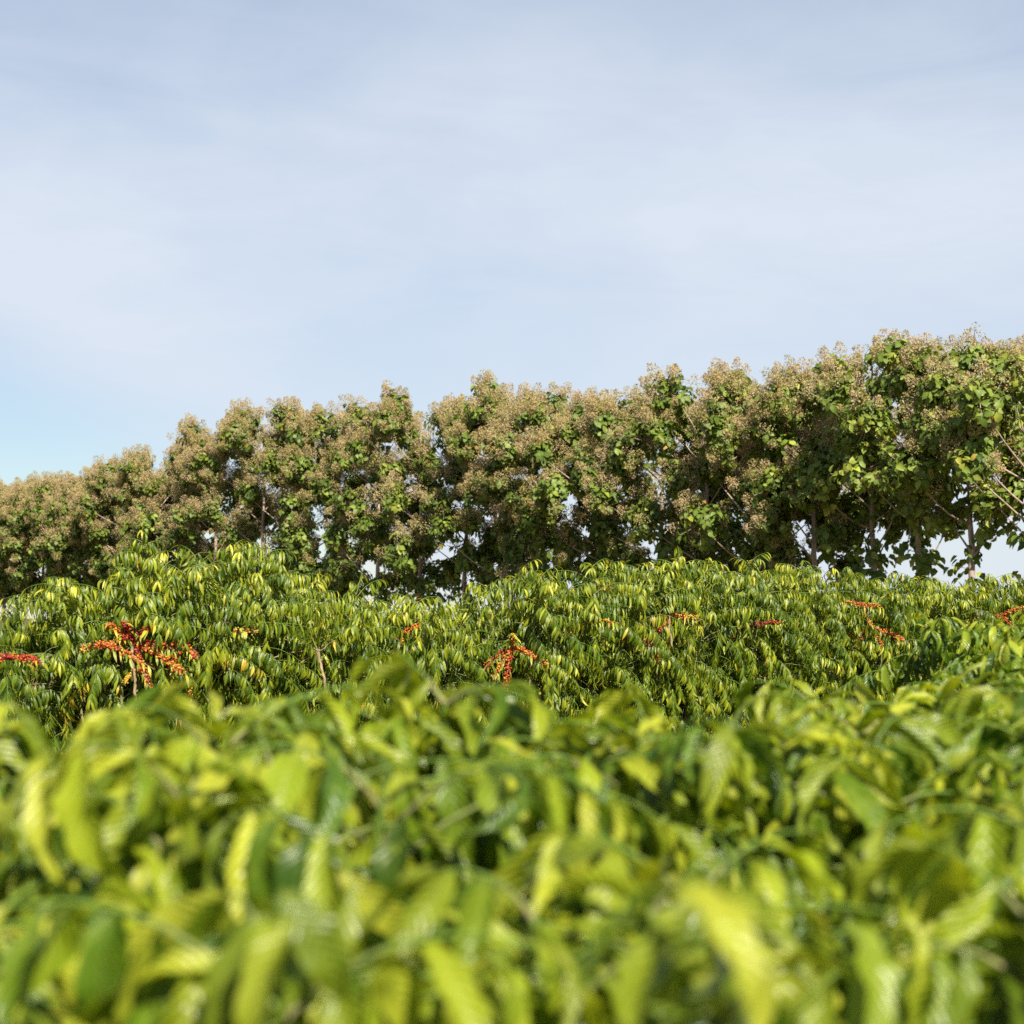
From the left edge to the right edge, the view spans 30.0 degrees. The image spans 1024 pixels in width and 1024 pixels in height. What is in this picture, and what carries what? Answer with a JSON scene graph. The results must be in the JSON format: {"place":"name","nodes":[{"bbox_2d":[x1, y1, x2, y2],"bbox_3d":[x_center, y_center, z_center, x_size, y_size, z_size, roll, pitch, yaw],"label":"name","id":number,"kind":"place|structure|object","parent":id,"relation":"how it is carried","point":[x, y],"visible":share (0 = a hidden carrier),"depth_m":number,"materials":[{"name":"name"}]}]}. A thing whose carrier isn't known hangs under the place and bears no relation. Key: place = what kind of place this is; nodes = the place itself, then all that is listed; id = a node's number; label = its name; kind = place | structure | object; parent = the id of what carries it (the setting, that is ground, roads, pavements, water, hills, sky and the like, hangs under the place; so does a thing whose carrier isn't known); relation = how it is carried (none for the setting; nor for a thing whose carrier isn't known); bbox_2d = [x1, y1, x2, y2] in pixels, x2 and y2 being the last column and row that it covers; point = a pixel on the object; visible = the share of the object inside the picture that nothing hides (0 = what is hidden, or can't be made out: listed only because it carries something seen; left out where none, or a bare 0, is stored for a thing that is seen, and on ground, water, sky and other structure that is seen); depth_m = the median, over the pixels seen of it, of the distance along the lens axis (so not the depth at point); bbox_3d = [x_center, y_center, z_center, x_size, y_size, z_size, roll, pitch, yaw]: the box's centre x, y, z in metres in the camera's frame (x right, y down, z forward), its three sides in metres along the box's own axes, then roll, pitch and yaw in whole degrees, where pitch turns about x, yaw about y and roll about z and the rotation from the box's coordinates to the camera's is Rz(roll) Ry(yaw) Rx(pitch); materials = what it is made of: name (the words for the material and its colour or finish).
{"place":"outdoors","nodes":[
{"label":"outdoors","id":0,"kind":"place"},
{"bbox_2d":[0,619,732,735],"bbox_3d":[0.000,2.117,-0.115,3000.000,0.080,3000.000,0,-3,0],"label":"ground","id":1,"kind":"structure","parent":0,"point":[27,620],"depth_m":138.94,"materials":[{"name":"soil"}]},
{"bbox_2d":[0,479,13,601],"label":"teak tree","id":2,"kind":"object","parent":1,"relation":"on","point":[3,485],"visible":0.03,"depth_m":118.01,"materials":[{"name":"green plant"}]},
{"bbox_2d":[0,470,44,620],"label":"teak tree","id":3,"kind":"object","parent":1,"relation":"on","point":[8,595],"visible":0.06,"depth_m":114.13,"materials":[{"name":"green plant"}]},
{"bbox_2d":[0,478,46,628],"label":"teak tree","id":4,"kind":"object","parent":1,"relation":"on","point":[4,582],"visible":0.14,"depth_m":110.94,"materials":[{"name":"green plant"}]},
{"bbox_2d":[0,480,85,618],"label":"teak tree","id":5,"kind":"object","parent":1,"relation":"on","point":[13,538],"visible":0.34,"depth_m":108.02,"materials":[{"name":"green plant"}]},
{"bbox_2d":[0,597,99,760],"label":"coffee bush","id":6,"kind":"object","parent":1,"relation":"on","point":[10,654],"visible":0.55,"depth_m":16.94,"materials":[{"name":"green plant"}]},
{"bbox_2d":[19,470,116,630],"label":"teak tree","id":7,"kind":"object","parent":1,"relation":"on","point":[47,488],"visible":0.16,"depth_m":105.05,"materials":[{"name":"green plant"}]},
{"bbox_2d":[34,470,126,642],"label":"teak tree","id":8,"kind":"object","parent":1,"relation":"on","point":[56,546],"visible":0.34,"depth_m":103.42,"materials":[{"name":"green plant"}]},
{"bbox_2d":[42,461,154,599],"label":"teak tree","id":9,"kind":"object","parent":1,"relation":"on","point":[97,534],"visible":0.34,"depth_m":101.71,"materials":[{"name":"green plant"}]},
{"bbox_2d":[0,564,231,753],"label":"coffee bush","id":10,"kind":"object","parent":1,"relation":"on","point":[106,654],"visible":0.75,"depth_m":17.20,"materials":[{"name":"green plant"}]},
{"bbox_2d":[61,454,187,595],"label":"teak tree","id":11,"kind":"object","parent":1,"relation":"on","point":[85,509],"visible":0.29,"depth_m":99.87,"materials":[{"name":"green plant"}]},
{"bbox_2d":[101,444,228,596],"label":"teak tree","id":12,"kind":"object","parent":1,"relation":"on","point":[122,494],"visible":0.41,"depth_m":95.85,"materials":[{"name":"green plant"}]},
{"bbox_2d":[53,845,324,1023],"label":"coffee bush","id":13,"kind":"object","parent":1,"relation":"on","point":[140,901],"visible":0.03,"depth_m":2.43,"materials":[{"name":"green plant"}]},
{"bbox_2d":[122,437,258,588],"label":"teak tree","id":14,"kind":"object","parent":1,"relation":"on","point":[158,485],"visible":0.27,"depth_m":95.04,"materials":[{"name":"green plant"}]},
{"bbox_2d":[88,530,344,742],"bbox_3d":[-2.889,1.657,18.379,2.533,2.956,2.514,0,-3,0],"label":"coffee bush","id":15,"kind":"object","parent":1,"relation":"on","point":[255,620],"visible":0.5,"depth_m":18.06,"materials":[{"name":"green plant"}]},
{"bbox_2d":[155,412,279,589],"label":"teak tree","id":16,"kind":"object","parent":1,"relation":"on","point":[179,534],"visible":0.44,"depth_m":92.00,"materials":[{"name":"green plant"}]},
{"bbox_2d":[180,397,323,593],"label":"teak tree","id":17,"kind":"object","parent":1,"relation":"on","point":[238,430],"visible":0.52,"depth_m":90.55,"materials":[{"name":"green plant"}]},
{"bbox_2d":[0,681,567,981],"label":"coffee bush","id":18,"kind":"object","parent":1,"relation":"on","point":[57,828],"visible":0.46,"depth_m":2.58,"materials":[{"name":"green plant"}]},
{"bbox_2d":[233,396,369,601],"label":"teak tree","id":19,"kind":"object","parent":1,"relation":"on","point":[288,416],"visible":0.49,"depth_m":87.91,"materials":[{"name":"green plant"}]},
{"bbox_2d":[273,400,403,626],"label":"teak tree","id":20,"kind":"object","parent":1,"relation":"on","point":[318,427],"visible":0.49,"depth_m":85.86,"materials":[{"name":"green plant"}]},
{"bbox_2d":[236,573,466,732],"bbox_3d":[-1.859,1.889,19.179,2.239,2.584,2.411,-2,-4,38],"label":"coffee bush","id":21,"kind":"object","parent":1,"relation":"on","point":[334,662],"visible":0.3,"depth_m":18.86,"materials":[{"name":"green plant"}]},
{"bbox_2d":[303,393,451,623],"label":"teak tree","id":22,"kind":"object","parent":1,"relation":"on","point":[335,539],"visible":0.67,"depth_m":83.09,"materials":[{"name":"green plant"}]},
{"bbox_2d":[17,680,791,969],"bbox_3d":[-0.284,1.311,3.359,2.074,2.016,1.989,0,-3,0],"label":"coffee bush","id":23,"kind":"object","parent":1,"relation":"on","point":[500,838],"visible":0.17,"depth_m":3.00,"materials":[{"name":"green plant"}]},
{"bbox_2d":[291,593,528,730],"bbox_3d":[-0.864,2.025,19.857,2.337,2.382,2.548,2,-3,-26],"label":"coffee bush","id":24,"kind":"object","parent":1,"relation":"on","point":[444,650],"visible":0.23,"depth_m":19.50,"materials":[{"name":"green plant"}]},
{"bbox_2d":[337,379,498,640],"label":"teak tree","id":25,"kind":"object","parent":1,"relation":"on","point":[395,499],"visible":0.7,"depth_m":80.89,"materials":[{"name":"green plant"}]},
{"bbox_2d":[0,865,930,1023],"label":"coffee bush","id":26,"kind":"object","parent":1,"relation":"on","point":[176,960],"visible":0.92,"depth_m":2.09,"materials":[{"name":"green plant"}]},
{"bbox_2d":[17,651,913,957],"bbox_3d":[-0.054,1.305,3.671,2.268,2.065,1.990,0,-3,0],"label":"coffee bush","id":27,"kind":"object","parent":1,"relation":"on","point":[509,717],"visible":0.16,"depth_m":3.64,"materials":[{"name":"green plant"}]},
{"bbox_2d":[399,392,533,605],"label":"teak tree","id":28,"kind":"object","parent":1,"relation":"on","point":[469,524],"visible":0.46,"depth_m":79.63,"materials":[{"name":"green plant"}]},
{"bbox_2d":[415,368,586,617],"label":"teak tree","id":29,"kind":"object","parent":1,"relation":"on","point":[488,397],"visible":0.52,"depth_m":77.09,"materials":[{"name":"green plant"}]},
{"bbox_2d":[441,559,631,728],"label":"coffee bush","id":30,"kind":"object","parent":1,"relation":"on","point":[526,639],"visible":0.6,"depth_m":20.54,"materials":[{"name":"green plant"}]},
{"bbox_2d":[468,381,634,592],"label":"teak tree","id":31,"kind":"object","parent":1,"relation":"on","point":[500,473],"visible":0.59,"depth_m":73.17,"materials":[{"name":"green plant"}]},
{"bbox_2d":[510,389,671,595],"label":"teak tree","id":32,"kind":"object","parent":1,"relation":"on","point":[551,491],"visible":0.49,"depth_m":71.98,"materials":[{"name":"green plant"}]},
{"bbox_2d":[487,558,720,729],"bbox_3d":[1.040,1.922,21.635,2.684,2.782,2.460,0,-3,0],"label":"coffee bush","id":33,"kind":"object","parent":1,"relation":"on","point":[629,615],"visible":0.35,"depth_m":21.35,"materials":[{"name":"green plant"}]},
{"bbox_2d":[568,383,753,580],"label":"teak tree","id":34,"kind":"object","parent":1,"relation":"on","point":[599,492],"visible":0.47,"depth_m":69.13,"materials":[{"name":"green plant"}]},
{"bbox_2d":[342,700,1007,952],"bbox_3d":[0.237,1.366,3.901,1.936,1.969,2.099,2,-4,-34],"label":"coffee bush","id":35,"kind":"object","parent":1,"relation":"on","point":[711,759],"visible":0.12,"depth_m":3.31,"materials":[{"name":"green plant"}]},
{"bbox_2d":[583,546,780,737],"bbox_3d":[1.907,1.867,22.424,2.547,2.977,2.463,0,-3,0],"label":"coffee bush","id":36,"kind":"object","parent":1,"relation":"on","point":[672,709],"visible":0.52,"depth_m":22.06,"materials":[{"name":"green plant"}]},
{"bbox_2d":[616,362,763,628],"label":"teak tree","id":37,"kind":"object","parent":1,"relation":"on","point":[659,426],"visible":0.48,"depth_m":67.73,"materials":[{"name":"green plant"}]},
{"bbox_2d":[413,821,1023,1023],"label":"coffee bush","id":38,"kind":"object","parent":1,"relation":"on","point":[626,898],"visible":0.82,"depth_m":2.30,"materials":[{"name":"green plant"}]},
{"bbox_2d":[671,552,843,734],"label":"coffee bush","id":39,"kind":"object","parent":1,"relation":"on","point":[759,591],"visible":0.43,"depth_m":22.68,"materials":[{"name":"green plant"}]},
{"bbox_2d":[666,357,850,597],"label":"teak tree","id":40,"kind":"object","parent":1,"relation":"on","point":[731,394],"visible":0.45,"depth_m":63.71,"materials":[{"name":"green plant"}]},
{"bbox_2d":[584,685,1023,848],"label":"coffee bush","id":41,"kind":"object","parent":1,"relation":"on","point":[606,702],"visible":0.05,"depth_m":4.56,"materials":[{"name":"green plant"}]},
{"bbox_2d":[732,355,904,593],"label":"teak tree","id":42,"kind":"object","parent":1,"relation":"on","point":[827,540],"visible":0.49,"depth_m":62.26,"materials":[{"name":"green plant"}]},
{"bbox_2d":[748,560,891,713],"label":"coffee bush","id":43,"kind":"object","parent":1,"relation":"on","point":[841,634],"visible":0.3,"depth_m":23.61,"materials":[{"name":"green plant"}]},
{"bbox_2d":[666,710,1023,1023],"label":"coffee bush","id":44,"kind":"object","parent":1,"relation":"on","point":[913,752],"visible":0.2,"depth_m":3.44,"materials":[{"name":"green plant"}]},
{"bbox_2d":[764,340,951,592],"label":"teak tree","id":45,"kind":"object","parent":1,"relation":"on","point":[810,478],"visible":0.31,"depth_m":60.66,"materials":[{"name":"green plant"}]},
{"bbox_2d":[798,566,931,710],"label":"coffee bush","id":46,"kind":"object","parent":1,"relation":"on","point":[892,628],"visible":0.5,"depth_m":24.17,"materials":[{"name":"green plant"}]},
{"bbox_2d":[727,676,1023,750],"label":"coffee bush","id":47,"kind":"object","parent":1,"relation":"on","point":[1003,702],"visible":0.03,"depth_m":5.76,"materials":[{"name":"green plant"}]},
{"bbox_2d":[802,327,1001,597],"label":"teak tree","id":48,"kind":"object","parent":1,"relation":"on","point":[857,469],"visible":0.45,"depth_m":57.73,"materials":[{"name":"green plant"}]},
{"bbox_2d":[791,689,1023,789],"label":"coffee bush","id":49,"kind":"object","parent":1,"relation":"on","point":[994,733],"visible":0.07,"depth_m":4.28,"materials":[{"name":"green plant"}]},
{"bbox_2d":[833,606,1023,706],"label":"coffee bush","id":50,"kind":"object","parent":1,"relation":"on","point":[936,638],"visible":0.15,"depth_m":12.58,"materials":[{"name":"green plant"}]},
{"bbox_2d":[835,322,1023,592],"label":"teak tree","id":51,"kind":"object","parent":1,"relation":"on","point":[907,471],"visible":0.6,"depth_m":55.71,"materials":[{"name":"green plant"}]},
{"bbox_2d":[867,572,1002,692],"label":"coffee bush","id":52,"kind":"object","parent":1,"relation":"on","point":[953,603],"visible":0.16,"depth_m":25.27,"materials":[{"name":"green plant"}]},
{"bbox_2d":[857,671,1023,733],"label":"coffee bush","id":53,"kind":"object","parent":1,"relation":"on","point":[978,681],"depth_m":6.99,"materials":[{"name":"green plant"}]},
{"bbox_2d":[896,662,1023,702],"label":"coffee bush","id":54,"kind":"object","parent":1,"relation":"on","point":[1020,676],"visible":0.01,"depth_m":8.33,"materials":[{"name":"green plant"}]},
{"bbox_2d":[902,336,1023,588],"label":"teak tree","id":55,"kind":"object","parent":1,"relation":"on","point":[971,455],"visible":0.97,"depth_m":53.03,"materials":[{"name":"green plant"}]},
{"bbox_2d":[904,573,1023,656],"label":"coffee bush","id":56,"kind":"object","parent":1,"relation":"on","point":[991,603],"visible":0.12,"depth_m":26.02,"materials":[{"name":"green plant"}]},
{"bbox_2d":[932,630,1023,695],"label":"coffee bush","id":57,"kind":"object","parent":1,"relation":"on","point":[1010,657],"visible":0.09,"depth_m":9.37,"materials":[{"name":"green plant"}]},
{"bbox_2d":[975,872,1023,1023],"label":"coffee bush","id":58,"kind":"object","parent":1,"relation":"on","point":[1007,885],"visible":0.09,"depth_m":2.45,"materials":[{"name":"green plant"}]},
{"bbox_2d":[987,585,1023,624],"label":"coffee bush","id":59,"kind":"object","parent":1,"relation":"on","point":[1012,597],"visible":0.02,"depth_m":26.88,"materials":[{"name":"green plant"}]},
{"bbox_2d":[997,611,1023,661],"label":"coffee bush","id":60,"kind":"object","parent":1,"relation":"on","point":[1021,621],"visible":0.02,"depth_m":11.77,"materials":[{"name":"green plant"}]},
{"bbox_2d":[0,0,1023,618],"label":"sky","id":61,"kind":"structure","parent":0,"point":[205,205],"materials":[{"name":"blue"}]}
]}

